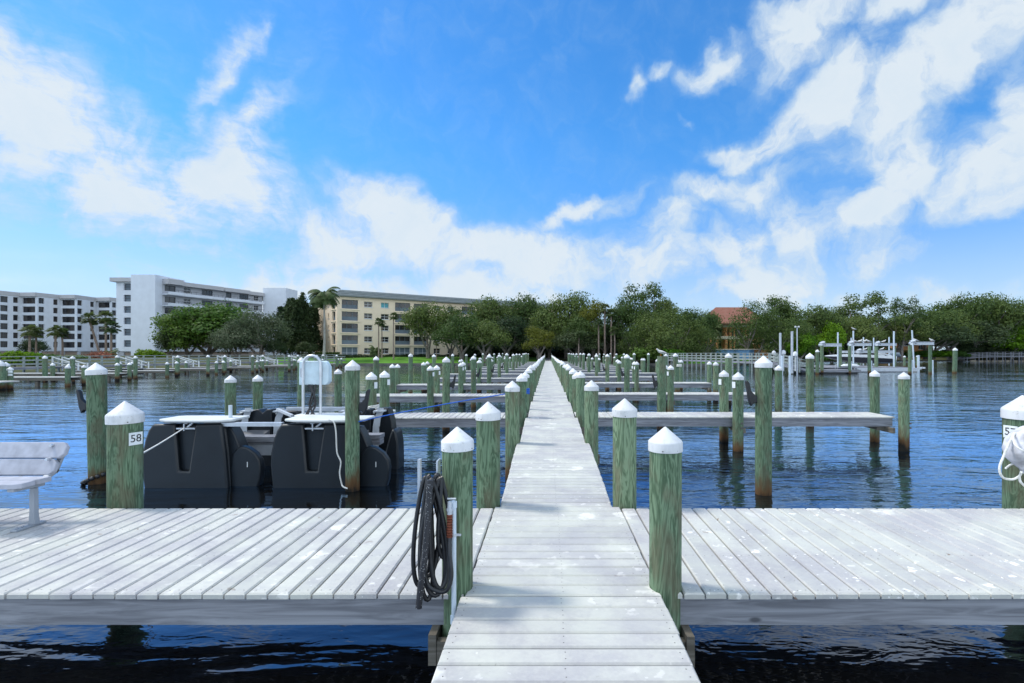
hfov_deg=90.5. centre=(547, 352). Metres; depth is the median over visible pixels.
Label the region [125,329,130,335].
window
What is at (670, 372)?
dock pile
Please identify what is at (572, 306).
oak tree
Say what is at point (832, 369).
floating dock
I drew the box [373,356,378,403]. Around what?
dock pile
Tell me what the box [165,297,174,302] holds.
window
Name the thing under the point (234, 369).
marina finger
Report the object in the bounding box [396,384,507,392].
finger pier
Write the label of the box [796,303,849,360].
oak tree
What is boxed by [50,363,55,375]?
dock pile
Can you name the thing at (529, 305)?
oak tree
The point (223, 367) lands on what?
dock pile
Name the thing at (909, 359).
dock pile
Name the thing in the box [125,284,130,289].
window
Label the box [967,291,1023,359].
oak tree
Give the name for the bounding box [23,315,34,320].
window
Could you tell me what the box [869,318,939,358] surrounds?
oak tree
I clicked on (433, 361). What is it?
dock pile
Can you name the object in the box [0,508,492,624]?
cross dock
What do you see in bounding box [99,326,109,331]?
window
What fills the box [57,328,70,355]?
palm tree
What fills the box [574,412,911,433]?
finger pier
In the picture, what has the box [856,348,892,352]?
lift beam
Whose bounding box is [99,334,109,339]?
window
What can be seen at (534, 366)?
dock pile
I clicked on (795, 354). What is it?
dock lamp
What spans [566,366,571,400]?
dock pile
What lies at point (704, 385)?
finger pier
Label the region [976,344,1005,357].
bush
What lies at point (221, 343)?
silver tree
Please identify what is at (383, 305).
window
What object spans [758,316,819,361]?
drooping tree
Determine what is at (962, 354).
bush
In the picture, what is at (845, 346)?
bush
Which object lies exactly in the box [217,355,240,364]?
dock stairs
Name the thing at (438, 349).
window
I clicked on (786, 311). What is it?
oak tree
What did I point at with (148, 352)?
bush
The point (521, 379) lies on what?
dock pile
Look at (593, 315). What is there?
yellow tree
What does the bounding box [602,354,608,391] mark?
dock pile
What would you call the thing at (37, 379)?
marina finger
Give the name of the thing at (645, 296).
oak tree
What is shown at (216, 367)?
dock pile
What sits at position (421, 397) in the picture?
finger pier
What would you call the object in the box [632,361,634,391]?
dock pile
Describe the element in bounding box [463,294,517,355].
oak tree
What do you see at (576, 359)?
dock pile
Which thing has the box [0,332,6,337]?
window
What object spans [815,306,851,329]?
oak tree
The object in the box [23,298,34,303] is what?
window
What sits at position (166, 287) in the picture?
window
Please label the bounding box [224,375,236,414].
dock pile
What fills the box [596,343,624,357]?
bush
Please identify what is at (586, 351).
bush
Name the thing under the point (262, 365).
dock pile
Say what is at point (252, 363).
dock pile
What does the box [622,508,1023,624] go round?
cross dock
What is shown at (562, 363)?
dock pile
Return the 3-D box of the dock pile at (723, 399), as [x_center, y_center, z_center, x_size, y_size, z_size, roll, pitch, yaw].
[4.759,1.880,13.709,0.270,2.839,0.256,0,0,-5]
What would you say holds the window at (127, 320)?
in the tower building at (141, 300)
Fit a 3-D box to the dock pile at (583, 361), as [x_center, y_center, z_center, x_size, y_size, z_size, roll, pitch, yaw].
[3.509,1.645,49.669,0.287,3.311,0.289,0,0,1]
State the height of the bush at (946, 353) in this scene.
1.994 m
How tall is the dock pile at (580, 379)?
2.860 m
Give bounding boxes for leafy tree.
[148,310,216,356]
[150,299,252,356]
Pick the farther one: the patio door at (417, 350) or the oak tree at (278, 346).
the patio door at (417, 350)
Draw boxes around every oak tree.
[15,338,51,352]
[152,326,190,356]
[262,339,286,356]
[294,341,318,355]
[397,301,456,357]
[429,312,485,359]
[434,306,466,357]
[457,319,512,361]
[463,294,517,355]
[485,314,530,358]
[499,291,547,346]
[517,325,558,359]
[525,309,569,357]
[532,290,593,358]
[550,329,603,360]
[556,315,603,357]
[597,320,622,353]
[600,297,656,351]
[615,281,678,343]
[651,296,690,348]
[670,306,721,357]
[698,309,725,353]
[755,294,807,352]
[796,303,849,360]
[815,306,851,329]
[821,315,890,349]
[839,290,910,342]
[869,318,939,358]
[879,295,926,360]
[887,306,964,359]
[914,321,984,358]
[924,291,994,359]
[929,308,988,359]
[936,319,1018,358]
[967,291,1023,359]
[996,297,1023,359]
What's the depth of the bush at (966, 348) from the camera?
144.55 m
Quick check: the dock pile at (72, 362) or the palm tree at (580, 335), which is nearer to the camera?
the dock pile at (72, 362)
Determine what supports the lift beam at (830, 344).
on the dock pile at (822, 359)
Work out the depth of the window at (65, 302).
168.78 m
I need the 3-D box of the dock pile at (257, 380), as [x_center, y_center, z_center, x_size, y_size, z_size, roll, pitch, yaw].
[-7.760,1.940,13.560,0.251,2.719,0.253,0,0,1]
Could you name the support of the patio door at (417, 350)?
in the apartment building at (350, 326)
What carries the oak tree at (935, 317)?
on the ground
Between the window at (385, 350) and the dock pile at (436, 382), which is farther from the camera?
the window at (385, 350)
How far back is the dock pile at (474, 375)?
22.32 m
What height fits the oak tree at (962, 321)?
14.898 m
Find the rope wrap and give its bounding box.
[367,404,379,408]
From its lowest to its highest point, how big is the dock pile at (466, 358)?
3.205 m
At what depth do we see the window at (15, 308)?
160.66 m
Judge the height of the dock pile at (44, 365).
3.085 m
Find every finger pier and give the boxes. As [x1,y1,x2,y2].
[360,394,504,406]
[394,413,527,426]
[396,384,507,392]
[440,378,516,383]
[450,373,540,377]
[466,371,524,373]
[476,368,526,370]
[493,365,529,366]
[571,366,615,367]
[572,368,623,369]
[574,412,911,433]
[576,370,641,372]
[584,373,656,375]
[585,376,656,381]
[585,382,710,390]
[598,392,754,404]
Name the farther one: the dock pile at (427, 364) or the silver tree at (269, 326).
the silver tree at (269, 326)
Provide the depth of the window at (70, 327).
168.78 m
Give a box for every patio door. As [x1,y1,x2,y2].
[342,347,357,355]
[395,347,409,356]
[414,347,425,356]
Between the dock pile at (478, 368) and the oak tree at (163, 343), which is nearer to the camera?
the dock pile at (478, 368)
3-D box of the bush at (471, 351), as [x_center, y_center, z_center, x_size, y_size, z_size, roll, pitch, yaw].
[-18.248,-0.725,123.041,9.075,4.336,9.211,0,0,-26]
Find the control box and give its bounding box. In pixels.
[299,354,331,414]
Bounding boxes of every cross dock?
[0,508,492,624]
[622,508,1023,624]
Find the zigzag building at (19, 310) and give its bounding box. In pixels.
[0,291,115,354]
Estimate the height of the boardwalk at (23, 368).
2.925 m
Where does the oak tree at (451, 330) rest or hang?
on the ground
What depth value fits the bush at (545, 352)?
119.28 m
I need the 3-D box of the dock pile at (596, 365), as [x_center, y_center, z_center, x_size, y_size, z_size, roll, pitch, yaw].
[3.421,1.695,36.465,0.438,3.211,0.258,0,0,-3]
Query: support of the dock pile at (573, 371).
in the water
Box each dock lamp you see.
[781,350,785,370]
[793,352,797,370]
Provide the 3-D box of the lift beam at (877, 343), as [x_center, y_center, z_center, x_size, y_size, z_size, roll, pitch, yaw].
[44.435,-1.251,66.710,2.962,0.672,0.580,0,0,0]
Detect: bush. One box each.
[0,350,34,366]
[26,352,44,362]
[43,354,87,358]
[134,349,166,356]
[457,343,487,356]
[481,343,510,357]
[503,344,534,357]
[531,346,556,356]
[549,346,574,357]
[573,346,597,357]
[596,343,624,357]
[617,354,636,359]
[629,345,662,360]
[660,348,685,359]
[707,352,736,359]
[771,352,805,359]
[819,348,836,356]
[819,357,836,360]
[842,342,871,350]
[871,341,891,349]
[885,350,941,356]
[917,350,952,356]
[942,342,985,357]
[945,350,972,356]
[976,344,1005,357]
[996,346,1023,355]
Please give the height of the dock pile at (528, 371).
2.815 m
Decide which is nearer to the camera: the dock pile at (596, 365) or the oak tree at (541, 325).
the dock pile at (596, 365)
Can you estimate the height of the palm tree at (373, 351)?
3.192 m
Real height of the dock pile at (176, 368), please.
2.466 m
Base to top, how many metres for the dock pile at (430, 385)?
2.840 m
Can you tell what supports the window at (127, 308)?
in the tower building at (141, 300)
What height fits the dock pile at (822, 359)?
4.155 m
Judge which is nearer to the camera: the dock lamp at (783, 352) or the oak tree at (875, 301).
the dock lamp at (783, 352)
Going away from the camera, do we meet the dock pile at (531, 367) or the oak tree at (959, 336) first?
the dock pile at (531, 367)
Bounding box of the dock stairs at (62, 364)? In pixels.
[52,357,87,370]
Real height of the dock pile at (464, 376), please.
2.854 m
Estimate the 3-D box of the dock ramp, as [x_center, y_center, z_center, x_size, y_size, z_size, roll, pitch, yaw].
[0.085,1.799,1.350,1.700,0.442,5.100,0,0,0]
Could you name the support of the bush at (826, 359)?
on the ground
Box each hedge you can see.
[315,352,339,357]
[340,354,458,357]
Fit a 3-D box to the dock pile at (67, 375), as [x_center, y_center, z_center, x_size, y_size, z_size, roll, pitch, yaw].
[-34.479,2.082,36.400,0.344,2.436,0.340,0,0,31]
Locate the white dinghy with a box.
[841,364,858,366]
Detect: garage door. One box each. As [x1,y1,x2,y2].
[42,351,59,354]
[65,351,76,354]
[81,351,96,354]
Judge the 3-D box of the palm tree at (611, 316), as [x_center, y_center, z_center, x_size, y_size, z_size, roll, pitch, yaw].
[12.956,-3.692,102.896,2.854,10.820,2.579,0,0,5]
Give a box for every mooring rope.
[144,428,184,452]
[329,419,347,488]
[358,394,504,421]
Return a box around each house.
[708,307,757,348]
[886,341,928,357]
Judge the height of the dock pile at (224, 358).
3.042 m
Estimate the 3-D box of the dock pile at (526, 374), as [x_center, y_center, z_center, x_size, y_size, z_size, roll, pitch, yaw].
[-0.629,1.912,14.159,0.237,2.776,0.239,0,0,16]
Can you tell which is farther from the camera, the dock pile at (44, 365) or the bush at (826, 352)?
the bush at (826, 352)
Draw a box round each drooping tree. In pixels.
[616,321,657,360]
[625,307,706,353]
[682,325,725,359]
[724,298,784,361]
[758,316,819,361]
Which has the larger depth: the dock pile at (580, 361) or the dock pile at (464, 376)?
the dock pile at (580, 361)
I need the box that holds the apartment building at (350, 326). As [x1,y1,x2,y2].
[314,290,553,357]
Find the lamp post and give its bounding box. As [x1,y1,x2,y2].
[795,326,799,373]
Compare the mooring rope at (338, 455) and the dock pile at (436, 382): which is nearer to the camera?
the mooring rope at (338, 455)
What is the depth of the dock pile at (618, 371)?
33.05 m
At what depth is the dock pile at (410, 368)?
28.33 m
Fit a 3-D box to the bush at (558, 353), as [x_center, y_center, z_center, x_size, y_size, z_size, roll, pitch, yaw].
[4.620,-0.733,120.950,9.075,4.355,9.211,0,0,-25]
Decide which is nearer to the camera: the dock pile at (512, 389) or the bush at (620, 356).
the dock pile at (512, 389)
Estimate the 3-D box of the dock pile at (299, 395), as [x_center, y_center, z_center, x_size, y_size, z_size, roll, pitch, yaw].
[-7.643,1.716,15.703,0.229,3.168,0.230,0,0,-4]
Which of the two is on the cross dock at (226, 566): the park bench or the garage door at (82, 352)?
the park bench
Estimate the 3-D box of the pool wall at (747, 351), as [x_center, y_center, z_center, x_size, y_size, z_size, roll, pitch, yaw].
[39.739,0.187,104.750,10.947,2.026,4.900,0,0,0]
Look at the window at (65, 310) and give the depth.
168.78 m
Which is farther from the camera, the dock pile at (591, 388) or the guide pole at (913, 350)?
the guide pole at (913, 350)
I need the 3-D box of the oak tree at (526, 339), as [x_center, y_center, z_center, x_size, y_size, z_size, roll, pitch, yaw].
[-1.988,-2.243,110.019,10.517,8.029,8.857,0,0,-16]
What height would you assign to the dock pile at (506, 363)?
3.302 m
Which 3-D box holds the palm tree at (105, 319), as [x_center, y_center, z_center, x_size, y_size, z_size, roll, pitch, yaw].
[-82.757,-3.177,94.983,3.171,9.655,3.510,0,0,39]
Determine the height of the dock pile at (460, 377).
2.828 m
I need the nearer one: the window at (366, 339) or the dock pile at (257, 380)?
the dock pile at (257, 380)
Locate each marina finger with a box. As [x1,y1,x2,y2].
[14,373,125,380]
[14,376,80,385]
[75,370,174,376]
[144,368,221,373]
[190,367,260,371]
[238,365,292,369]
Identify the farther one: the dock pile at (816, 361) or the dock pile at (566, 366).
the dock pile at (816, 361)
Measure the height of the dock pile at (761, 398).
3.255 m
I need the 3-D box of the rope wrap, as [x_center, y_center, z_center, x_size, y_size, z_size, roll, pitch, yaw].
[-4.236,1.327,12.270,0.312,0.177,0.312,0,0,0]
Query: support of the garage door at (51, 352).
in the zigzag building at (19, 310)
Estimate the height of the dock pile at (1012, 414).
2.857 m
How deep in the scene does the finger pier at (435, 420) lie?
12.43 m
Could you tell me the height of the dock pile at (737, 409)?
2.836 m
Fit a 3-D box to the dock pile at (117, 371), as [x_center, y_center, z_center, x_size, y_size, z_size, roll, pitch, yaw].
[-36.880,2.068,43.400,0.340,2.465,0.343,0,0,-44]
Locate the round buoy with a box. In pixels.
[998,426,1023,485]
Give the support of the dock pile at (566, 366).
in the water
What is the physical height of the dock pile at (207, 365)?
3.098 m
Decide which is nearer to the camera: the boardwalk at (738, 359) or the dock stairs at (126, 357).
the dock stairs at (126, 357)
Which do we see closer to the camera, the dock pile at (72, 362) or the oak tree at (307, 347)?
the dock pile at (72, 362)
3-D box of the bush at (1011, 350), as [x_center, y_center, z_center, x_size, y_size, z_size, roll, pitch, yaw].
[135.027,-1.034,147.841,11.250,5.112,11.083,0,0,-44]
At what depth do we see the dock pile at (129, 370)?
44.59 m
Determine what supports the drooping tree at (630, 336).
on the ground
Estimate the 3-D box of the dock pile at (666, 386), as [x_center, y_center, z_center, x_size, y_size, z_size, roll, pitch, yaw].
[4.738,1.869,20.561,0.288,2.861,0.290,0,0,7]
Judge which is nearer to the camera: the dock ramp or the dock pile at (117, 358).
the dock ramp
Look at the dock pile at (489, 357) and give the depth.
28.17 m
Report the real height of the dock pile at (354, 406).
3.179 m
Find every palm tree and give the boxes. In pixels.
[17,324,40,351]
[27,328,44,352]
[44,325,65,355]
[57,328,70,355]
[79,311,99,351]
[95,311,116,350]
[98,321,121,350]
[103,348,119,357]
[307,286,339,357]
[368,345,380,356]
[374,318,383,358]
[379,320,385,357]
[388,312,397,359]
[433,341,438,359]
[574,331,583,360]
[592,319,603,357]
[599,303,610,354]
[606,309,617,360]
[609,326,620,356]
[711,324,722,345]
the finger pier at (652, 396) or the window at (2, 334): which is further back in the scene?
the window at (2, 334)
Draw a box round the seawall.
[330,363,724,365]
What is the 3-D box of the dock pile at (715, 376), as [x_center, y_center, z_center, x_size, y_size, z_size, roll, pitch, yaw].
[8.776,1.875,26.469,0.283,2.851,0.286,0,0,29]
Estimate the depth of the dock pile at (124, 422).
5.22 m
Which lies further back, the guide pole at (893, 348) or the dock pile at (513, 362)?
the guide pole at (893, 348)
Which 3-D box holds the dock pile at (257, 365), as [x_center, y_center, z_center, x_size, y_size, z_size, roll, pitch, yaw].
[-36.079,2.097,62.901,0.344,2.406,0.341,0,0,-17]
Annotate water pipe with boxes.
[446,498,460,623]
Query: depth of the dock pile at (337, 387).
18.47 m
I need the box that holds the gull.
[656,348,667,353]
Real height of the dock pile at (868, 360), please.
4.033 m
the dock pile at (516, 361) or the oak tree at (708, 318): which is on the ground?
the oak tree at (708, 318)
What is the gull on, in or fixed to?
on the dock pile at (660, 383)
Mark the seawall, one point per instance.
(406, 364)
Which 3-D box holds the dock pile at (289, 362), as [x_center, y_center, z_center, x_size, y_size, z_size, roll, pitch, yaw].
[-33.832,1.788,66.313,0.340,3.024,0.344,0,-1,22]
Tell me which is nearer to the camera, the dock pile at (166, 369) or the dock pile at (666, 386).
the dock pile at (666, 386)
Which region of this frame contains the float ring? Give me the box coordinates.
[80,472,105,484]
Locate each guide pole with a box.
[779,333,781,366]
[789,356,790,374]
[791,331,792,372]
[837,332,838,366]
[893,331,894,366]
[911,330,914,367]
[917,355,919,370]
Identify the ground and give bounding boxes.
[10,353,1018,372]
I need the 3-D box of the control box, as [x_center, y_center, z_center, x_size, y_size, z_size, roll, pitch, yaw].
[-4.542,0.631,9.753,0.579,1.211,0.474,0,0,0]
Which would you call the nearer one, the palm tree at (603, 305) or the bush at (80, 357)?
the bush at (80, 357)
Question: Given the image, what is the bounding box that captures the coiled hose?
[411,458,453,609]
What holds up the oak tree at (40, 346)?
on the ground
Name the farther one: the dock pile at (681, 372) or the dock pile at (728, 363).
the dock pile at (681, 372)
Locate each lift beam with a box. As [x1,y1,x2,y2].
[818,341,841,346]
[847,340,871,345]
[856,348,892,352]
[874,341,896,345]
[908,339,933,344]
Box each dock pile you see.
[0,360,6,389]
[5,362,9,387]
[6,367,13,388]
[42,356,47,381]
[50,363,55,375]
[65,365,70,386]
[70,356,75,382]
[76,363,107,484]
[81,365,86,384]
[105,401,144,508]
[115,355,119,363]
[115,363,119,380]
[127,362,131,379]
[133,356,137,378]
[165,362,168,376]
[175,361,178,376]
[176,356,179,374]
[184,361,187,373]
[206,355,209,375]
[215,361,217,374]
[222,361,224,373]
[223,355,226,372]
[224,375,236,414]
[251,355,253,372]
[252,375,262,409]
[256,360,258,371]
[261,360,263,371]
[288,355,290,370]
[297,357,302,406]
[334,369,341,412]
[345,360,370,491]
[366,372,376,405]
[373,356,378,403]
[379,371,389,406]
[389,364,394,393]
[395,364,399,393]
[408,354,412,393]
[421,362,425,391]
[425,361,428,383]
[427,366,433,412]
[432,355,435,367]
[434,365,439,412]
[441,427,473,636]
[442,357,455,430]
[451,354,453,377]
[458,363,463,393]
[462,362,465,393]
[465,354,467,377]
[471,356,479,407]
[475,402,500,546]
[477,360,480,391]
[487,354,494,393]
[498,354,503,383]
[505,353,508,377]
[505,381,519,486]
[512,354,514,377]
[515,353,517,367]
[516,373,526,442]
[523,372,529,413]
[525,368,531,408]
[527,365,534,401]
[532,364,536,391]
[560,362,564,385]
[562,364,565,388]
[564,364,570,391]
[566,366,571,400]
[569,368,576,405]
[572,372,577,413]
[575,353,577,365]
[575,371,584,435]
[579,353,581,367]
[582,353,584,369]
[584,380,598,465]
[587,354,590,372]
[592,354,597,381]
[598,358,600,372]
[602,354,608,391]
[612,398,636,541]
[617,361,620,389]
[620,354,629,401]
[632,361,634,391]
[634,362,638,391]
[642,358,644,372]
[647,353,649,372]
[648,427,682,636]
[652,356,665,429]
[666,365,667,411]
[667,365,673,411]
[673,353,679,391]
[679,360,682,389]
[707,361,711,391]
[713,362,718,391]
[719,370,728,441]
[725,353,731,404]
[732,372,743,451]
[745,356,772,495]
[774,365,782,411]
[805,353,813,426]
[815,350,818,373]
[820,345,823,373]
[839,347,841,366]
[848,346,850,373]
[867,347,870,373]
[869,370,879,441]
[874,347,877,366]
[898,372,909,451]
[903,356,905,366]
[908,345,911,374]
[928,345,931,373]
[952,348,957,372]
[1000,395,1023,508]
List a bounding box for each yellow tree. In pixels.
[521,325,555,358]
[577,298,603,358]
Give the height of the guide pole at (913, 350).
4.774 m
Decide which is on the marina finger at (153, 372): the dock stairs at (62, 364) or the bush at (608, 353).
the dock stairs at (62, 364)
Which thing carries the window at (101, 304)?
in the zigzag building at (19, 310)
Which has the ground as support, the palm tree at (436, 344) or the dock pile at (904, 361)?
the palm tree at (436, 344)
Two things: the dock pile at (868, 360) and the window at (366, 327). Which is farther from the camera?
the window at (366, 327)
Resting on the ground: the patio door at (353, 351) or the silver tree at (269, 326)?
the silver tree at (269, 326)
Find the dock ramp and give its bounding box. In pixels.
[428,597,700,682]
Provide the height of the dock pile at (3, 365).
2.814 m
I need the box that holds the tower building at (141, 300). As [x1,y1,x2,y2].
[109,275,296,355]
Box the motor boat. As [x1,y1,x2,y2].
[824,353,900,363]
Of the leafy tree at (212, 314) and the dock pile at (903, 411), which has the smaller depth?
the dock pile at (903, 411)
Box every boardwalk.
[0,354,345,372]
[663,353,777,371]
[768,354,805,371]
[957,352,1023,361]
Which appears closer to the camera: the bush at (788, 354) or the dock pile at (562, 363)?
the dock pile at (562, 363)
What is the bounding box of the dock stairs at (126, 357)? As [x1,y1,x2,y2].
[120,356,148,367]
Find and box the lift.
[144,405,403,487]
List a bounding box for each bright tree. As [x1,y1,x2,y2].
[784,332,818,361]
[814,320,847,354]
[985,325,1023,359]
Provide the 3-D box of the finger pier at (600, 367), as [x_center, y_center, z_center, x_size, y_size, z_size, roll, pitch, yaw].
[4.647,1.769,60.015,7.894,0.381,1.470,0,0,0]
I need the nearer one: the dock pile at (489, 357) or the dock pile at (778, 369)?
the dock pile at (778, 369)
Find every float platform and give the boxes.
[107,368,145,374]
[210,365,238,370]
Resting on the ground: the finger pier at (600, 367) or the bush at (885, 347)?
the bush at (885, 347)
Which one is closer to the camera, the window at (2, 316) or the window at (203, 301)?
the window at (203, 301)
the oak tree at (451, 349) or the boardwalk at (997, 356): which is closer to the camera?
the oak tree at (451, 349)
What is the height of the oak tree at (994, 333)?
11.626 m
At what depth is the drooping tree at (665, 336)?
98.17 m
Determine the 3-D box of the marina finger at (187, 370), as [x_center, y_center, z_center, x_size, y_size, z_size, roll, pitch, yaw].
[-41.369,2.470,57.050,8.738,1.460,1.100,0,0,0]
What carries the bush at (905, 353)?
on the ground
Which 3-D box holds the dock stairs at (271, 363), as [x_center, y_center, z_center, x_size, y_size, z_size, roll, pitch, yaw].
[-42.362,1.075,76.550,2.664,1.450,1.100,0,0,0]
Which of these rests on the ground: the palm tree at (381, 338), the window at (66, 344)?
the palm tree at (381, 338)
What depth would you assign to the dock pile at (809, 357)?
16.50 m
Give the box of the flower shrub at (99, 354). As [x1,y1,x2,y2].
[81,350,114,357]
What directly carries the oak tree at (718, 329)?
on the ground
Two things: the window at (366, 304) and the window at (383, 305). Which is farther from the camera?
the window at (383, 305)
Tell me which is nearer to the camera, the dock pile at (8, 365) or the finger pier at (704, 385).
the finger pier at (704, 385)
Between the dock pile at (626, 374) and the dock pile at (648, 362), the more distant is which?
the dock pile at (648, 362)
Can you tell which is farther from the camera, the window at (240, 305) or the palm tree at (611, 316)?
the window at (240, 305)
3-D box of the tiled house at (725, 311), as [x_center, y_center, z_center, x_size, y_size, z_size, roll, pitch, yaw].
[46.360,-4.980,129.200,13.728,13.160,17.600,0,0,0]
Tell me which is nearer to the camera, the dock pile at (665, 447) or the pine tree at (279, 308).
the dock pile at (665, 447)
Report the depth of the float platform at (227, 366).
64.71 m
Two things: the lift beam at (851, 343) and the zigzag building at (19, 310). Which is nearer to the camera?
the lift beam at (851, 343)
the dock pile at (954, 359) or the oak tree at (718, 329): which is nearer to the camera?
the dock pile at (954, 359)
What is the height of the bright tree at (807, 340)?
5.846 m
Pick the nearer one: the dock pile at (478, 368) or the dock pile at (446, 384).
the dock pile at (446, 384)
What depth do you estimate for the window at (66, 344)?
168.78 m
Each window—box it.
[0,296,6,301]
[0,305,6,310]
[0,314,6,319]
[0,323,6,328]
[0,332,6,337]
[0,341,6,346]
[13,297,17,302]
[13,306,17,311]
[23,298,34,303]
[23,307,34,311]
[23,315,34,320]
[63,300,74,305]
[63,308,74,313]
[63,317,74,321]
[63,325,74,330]
[63,334,74,338]
[64,342,74,347]
[99,302,109,307]
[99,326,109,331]
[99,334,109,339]
[99,342,109,347]
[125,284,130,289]
[125,295,130,300]
[125,306,130,312]
[125,318,130,323]
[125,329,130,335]
[125,340,130,346]
[165,285,174,291]
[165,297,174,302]
[165,308,172,313]
[184,288,189,293]
[184,298,190,304]
[202,290,211,295]
[202,300,211,305]
[239,294,247,299]
[239,304,247,308]
[364,302,372,307]
[364,313,371,318]
[364,325,372,330]
[364,336,371,341]
[364,348,371,353]
[381,303,388,308]
[381,314,388,319]
[382,337,388,342]
[383,348,388,353]
[433,348,440,353]
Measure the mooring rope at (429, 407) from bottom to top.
0.492 m
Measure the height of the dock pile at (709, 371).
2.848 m
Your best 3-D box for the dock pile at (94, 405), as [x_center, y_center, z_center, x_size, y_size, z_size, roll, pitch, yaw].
[-8.390,1.740,9.323,0.326,3.124,0.522,0,0,66]
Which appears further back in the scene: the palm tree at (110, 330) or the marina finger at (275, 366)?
the palm tree at (110, 330)
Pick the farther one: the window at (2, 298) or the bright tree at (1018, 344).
the window at (2, 298)
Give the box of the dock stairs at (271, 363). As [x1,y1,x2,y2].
[257,355,277,364]
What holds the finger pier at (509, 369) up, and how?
attached to the walkway
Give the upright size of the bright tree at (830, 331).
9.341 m
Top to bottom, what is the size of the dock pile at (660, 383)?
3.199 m
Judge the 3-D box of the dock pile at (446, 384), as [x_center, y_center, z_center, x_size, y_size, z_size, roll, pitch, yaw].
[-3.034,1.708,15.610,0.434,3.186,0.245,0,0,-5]
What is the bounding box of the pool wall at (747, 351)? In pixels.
[711,349,765,358]
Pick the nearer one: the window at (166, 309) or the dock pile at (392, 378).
the dock pile at (392, 378)
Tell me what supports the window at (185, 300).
in the tower building at (141, 300)
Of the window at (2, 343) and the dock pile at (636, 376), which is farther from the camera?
the window at (2, 343)
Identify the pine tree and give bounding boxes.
[273,302,293,356]
[279,292,316,356]
[300,304,322,355]
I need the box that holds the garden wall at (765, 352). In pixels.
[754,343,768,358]
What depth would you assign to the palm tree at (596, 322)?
101.91 m
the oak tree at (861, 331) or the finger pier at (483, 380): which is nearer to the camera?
the finger pier at (483, 380)
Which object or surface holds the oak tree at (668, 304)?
on the ground
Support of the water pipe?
attached to the dock pile at (457, 445)
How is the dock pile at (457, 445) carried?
in the water
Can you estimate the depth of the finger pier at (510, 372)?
44.53 m
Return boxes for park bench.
[0,442,69,532]
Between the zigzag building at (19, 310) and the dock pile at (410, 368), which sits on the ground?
the zigzag building at (19, 310)
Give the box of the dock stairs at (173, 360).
[172,356,199,366]
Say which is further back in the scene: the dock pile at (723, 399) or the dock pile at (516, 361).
the dock pile at (516, 361)
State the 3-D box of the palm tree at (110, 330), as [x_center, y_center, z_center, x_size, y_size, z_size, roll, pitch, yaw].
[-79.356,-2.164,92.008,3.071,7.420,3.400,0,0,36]
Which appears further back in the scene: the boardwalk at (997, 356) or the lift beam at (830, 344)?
the boardwalk at (997, 356)
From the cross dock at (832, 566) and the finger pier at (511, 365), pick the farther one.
the finger pier at (511, 365)
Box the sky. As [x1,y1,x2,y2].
[0,0,1023,350]
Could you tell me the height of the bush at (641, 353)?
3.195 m
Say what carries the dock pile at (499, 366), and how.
in the water
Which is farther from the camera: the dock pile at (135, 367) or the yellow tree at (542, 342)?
the yellow tree at (542, 342)
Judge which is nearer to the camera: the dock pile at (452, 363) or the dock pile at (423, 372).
the dock pile at (423, 372)
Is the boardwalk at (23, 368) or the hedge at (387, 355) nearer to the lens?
the boardwalk at (23, 368)
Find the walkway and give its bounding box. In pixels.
[465,361,661,596]
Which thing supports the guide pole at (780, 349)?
on the water
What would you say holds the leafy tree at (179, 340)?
on the ground
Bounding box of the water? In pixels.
[0,361,1023,682]
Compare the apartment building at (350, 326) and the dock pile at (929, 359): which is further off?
the apartment building at (350, 326)
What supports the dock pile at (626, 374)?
in the water
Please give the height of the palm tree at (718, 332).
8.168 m
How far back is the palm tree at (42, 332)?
84.03 m
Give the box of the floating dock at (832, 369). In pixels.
[793,364,924,373]
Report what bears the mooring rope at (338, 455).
attached to the dock pile at (354, 406)
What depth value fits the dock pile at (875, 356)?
66.84 m
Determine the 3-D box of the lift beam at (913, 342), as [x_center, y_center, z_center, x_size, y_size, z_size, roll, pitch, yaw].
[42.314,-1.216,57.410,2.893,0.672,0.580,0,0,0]
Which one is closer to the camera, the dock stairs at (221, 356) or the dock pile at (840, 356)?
the dock pile at (840, 356)
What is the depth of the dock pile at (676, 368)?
30.95 m
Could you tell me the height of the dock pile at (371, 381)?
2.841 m
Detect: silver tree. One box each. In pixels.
[205,316,260,356]
[212,306,295,355]
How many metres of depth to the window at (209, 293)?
135.85 m
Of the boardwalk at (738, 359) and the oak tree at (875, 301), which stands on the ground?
the oak tree at (875, 301)
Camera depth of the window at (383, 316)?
121.59 m
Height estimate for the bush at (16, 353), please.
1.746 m
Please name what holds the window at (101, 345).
in the zigzag building at (19, 310)
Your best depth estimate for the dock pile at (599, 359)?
46.05 m
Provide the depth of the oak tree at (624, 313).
109.94 m
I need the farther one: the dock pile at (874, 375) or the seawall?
the seawall
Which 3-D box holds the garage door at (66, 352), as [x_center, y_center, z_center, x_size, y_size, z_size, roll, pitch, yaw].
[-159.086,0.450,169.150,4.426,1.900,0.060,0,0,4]
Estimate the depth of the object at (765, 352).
110.00 m
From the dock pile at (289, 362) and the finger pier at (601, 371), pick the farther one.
the dock pile at (289, 362)
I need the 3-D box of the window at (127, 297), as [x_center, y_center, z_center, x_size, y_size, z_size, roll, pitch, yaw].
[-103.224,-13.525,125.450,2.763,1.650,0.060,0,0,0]

